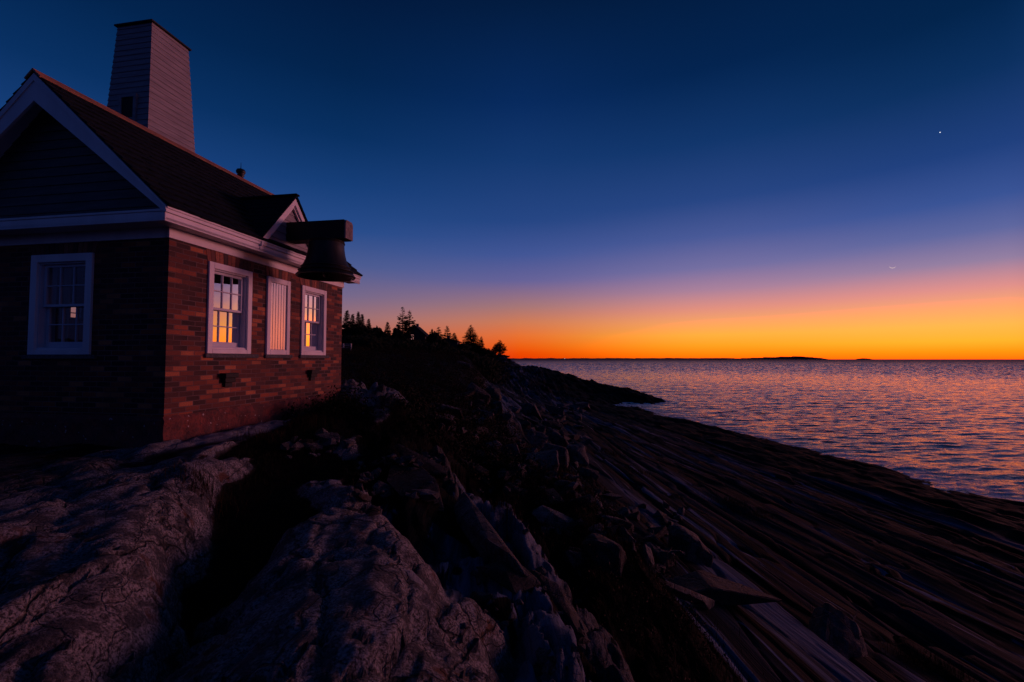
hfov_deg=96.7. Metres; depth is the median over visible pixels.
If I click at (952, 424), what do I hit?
sea
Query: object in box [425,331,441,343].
bushy tree
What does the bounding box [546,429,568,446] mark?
boulder
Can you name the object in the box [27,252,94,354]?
window
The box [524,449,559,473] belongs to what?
boulder
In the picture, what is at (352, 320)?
spruce tree
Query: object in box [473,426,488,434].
boulder
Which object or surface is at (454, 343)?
bushy tree
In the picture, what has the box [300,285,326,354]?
window
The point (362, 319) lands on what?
spruce tree
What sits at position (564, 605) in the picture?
flat boulder
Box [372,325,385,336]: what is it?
bushy tree
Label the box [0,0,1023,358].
sky
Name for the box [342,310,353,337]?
spruce tree
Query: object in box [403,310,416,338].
pine tree
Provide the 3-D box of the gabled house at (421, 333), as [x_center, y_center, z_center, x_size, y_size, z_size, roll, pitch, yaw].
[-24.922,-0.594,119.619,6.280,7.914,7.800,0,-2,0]
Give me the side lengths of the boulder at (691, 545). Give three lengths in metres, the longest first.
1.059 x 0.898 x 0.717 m
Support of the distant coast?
on the sea
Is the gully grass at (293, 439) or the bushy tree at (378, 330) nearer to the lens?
the gully grass at (293, 439)
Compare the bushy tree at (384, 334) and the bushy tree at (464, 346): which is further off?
the bushy tree at (464, 346)
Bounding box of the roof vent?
[236,168,245,177]
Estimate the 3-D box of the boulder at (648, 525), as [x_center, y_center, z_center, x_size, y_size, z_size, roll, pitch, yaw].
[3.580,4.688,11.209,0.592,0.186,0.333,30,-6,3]
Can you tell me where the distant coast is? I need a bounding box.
[510,358,732,359]
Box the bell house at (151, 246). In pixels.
[0,19,362,447]
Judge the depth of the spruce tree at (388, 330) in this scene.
100.08 m
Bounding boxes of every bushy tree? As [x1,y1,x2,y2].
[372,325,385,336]
[378,331,390,339]
[391,327,399,339]
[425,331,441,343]
[443,336,461,347]
[457,343,471,350]
[478,348,496,357]
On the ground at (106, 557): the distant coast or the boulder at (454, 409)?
the boulder at (454, 409)
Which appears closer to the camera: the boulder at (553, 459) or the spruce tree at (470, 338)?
the boulder at (553, 459)
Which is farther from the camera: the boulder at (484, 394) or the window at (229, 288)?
the boulder at (484, 394)
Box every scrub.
[279,341,549,502]
[313,343,729,681]
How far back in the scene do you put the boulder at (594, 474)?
15.28 m
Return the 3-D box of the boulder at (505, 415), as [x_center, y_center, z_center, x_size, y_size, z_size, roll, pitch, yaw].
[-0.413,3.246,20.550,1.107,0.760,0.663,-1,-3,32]
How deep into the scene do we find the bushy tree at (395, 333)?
97.72 m
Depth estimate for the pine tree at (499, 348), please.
141.46 m
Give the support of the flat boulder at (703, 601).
on the ground at (106, 557)
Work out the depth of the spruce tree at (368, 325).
84.04 m
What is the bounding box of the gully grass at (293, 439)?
[180,397,439,642]
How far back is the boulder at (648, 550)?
6.28 m
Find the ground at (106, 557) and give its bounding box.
[0,347,1023,681]
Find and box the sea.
[513,359,1023,501]
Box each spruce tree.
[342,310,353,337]
[350,314,354,327]
[354,312,361,326]
[358,314,365,325]
[366,319,371,328]
[385,322,391,335]
[460,325,484,353]
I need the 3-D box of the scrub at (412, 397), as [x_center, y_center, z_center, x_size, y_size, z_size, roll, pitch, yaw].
[-19.125,0.985,41.390,34.671,6.965,70.303,0,-2,-5]
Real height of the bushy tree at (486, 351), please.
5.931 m
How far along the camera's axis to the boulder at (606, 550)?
5.67 m
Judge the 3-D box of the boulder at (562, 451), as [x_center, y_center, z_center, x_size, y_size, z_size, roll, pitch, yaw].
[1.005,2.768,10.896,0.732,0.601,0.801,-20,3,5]
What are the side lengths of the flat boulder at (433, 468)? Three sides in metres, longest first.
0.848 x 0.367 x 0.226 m
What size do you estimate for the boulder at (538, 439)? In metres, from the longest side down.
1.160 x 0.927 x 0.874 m
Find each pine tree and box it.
[395,307,409,336]
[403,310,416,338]
[442,326,451,338]
[493,341,506,353]
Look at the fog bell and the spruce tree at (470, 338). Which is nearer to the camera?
the fog bell
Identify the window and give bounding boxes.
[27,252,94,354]
[69,302,83,318]
[206,261,252,353]
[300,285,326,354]
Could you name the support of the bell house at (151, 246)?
on the ground at (106, 557)
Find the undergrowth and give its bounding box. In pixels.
[342,333,510,383]
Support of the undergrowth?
on the ground at (106, 557)
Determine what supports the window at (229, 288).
in the bell house at (151, 246)
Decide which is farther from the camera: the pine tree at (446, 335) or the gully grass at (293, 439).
the pine tree at (446, 335)
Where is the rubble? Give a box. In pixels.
[279,390,684,679]
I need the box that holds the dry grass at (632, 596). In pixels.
[152,412,977,681]
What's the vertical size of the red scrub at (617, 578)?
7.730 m
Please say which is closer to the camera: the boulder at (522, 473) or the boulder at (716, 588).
the boulder at (716, 588)
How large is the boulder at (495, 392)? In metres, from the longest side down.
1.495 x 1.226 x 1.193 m
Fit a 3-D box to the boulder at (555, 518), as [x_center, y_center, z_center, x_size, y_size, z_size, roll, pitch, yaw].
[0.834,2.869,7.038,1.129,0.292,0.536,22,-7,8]
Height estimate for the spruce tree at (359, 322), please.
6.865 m
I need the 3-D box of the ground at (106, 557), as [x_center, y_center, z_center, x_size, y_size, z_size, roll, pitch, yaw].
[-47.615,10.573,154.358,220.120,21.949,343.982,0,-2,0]
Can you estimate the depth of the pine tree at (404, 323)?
104.10 m
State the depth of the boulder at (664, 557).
8.55 m
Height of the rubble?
7.251 m
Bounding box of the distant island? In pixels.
[711,356,831,359]
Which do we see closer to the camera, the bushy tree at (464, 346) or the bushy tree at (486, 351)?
the bushy tree at (464, 346)
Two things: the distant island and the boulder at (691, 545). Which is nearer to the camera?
the boulder at (691, 545)
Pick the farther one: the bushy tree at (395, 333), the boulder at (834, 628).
the bushy tree at (395, 333)
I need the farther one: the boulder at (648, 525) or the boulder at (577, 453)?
the boulder at (577, 453)
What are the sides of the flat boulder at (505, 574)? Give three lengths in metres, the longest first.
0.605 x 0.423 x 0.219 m
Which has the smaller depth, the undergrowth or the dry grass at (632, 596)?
the dry grass at (632, 596)
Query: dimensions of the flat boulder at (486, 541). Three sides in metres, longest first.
2.064 x 0.350 x 0.256 m
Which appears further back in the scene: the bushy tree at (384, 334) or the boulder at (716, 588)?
the bushy tree at (384, 334)
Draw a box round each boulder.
[387,464,443,511]
[394,444,447,476]
[427,402,462,418]
[454,492,528,576]
[465,383,490,404]
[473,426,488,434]
[476,561,540,593]
[485,385,501,400]
[496,405,511,420]
[508,464,528,479]
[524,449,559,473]
[525,428,548,450]
[529,570,588,643]
[531,505,574,533]
[541,443,568,470]
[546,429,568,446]
[566,444,588,465]
[568,547,714,609]
[580,467,598,479]
[582,533,626,581]
[611,517,633,534]
[640,544,654,565]
[645,522,667,534]
[651,547,678,567]
[668,525,712,567]
[669,570,781,605]
[808,602,867,658]
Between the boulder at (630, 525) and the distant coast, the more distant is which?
the distant coast
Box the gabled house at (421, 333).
[406,324,428,339]
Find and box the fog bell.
[295,236,355,281]
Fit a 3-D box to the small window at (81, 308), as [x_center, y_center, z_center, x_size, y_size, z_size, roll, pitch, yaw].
[-7.585,-0.524,7.803,0.040,0.290,0.400,0,-2,10]

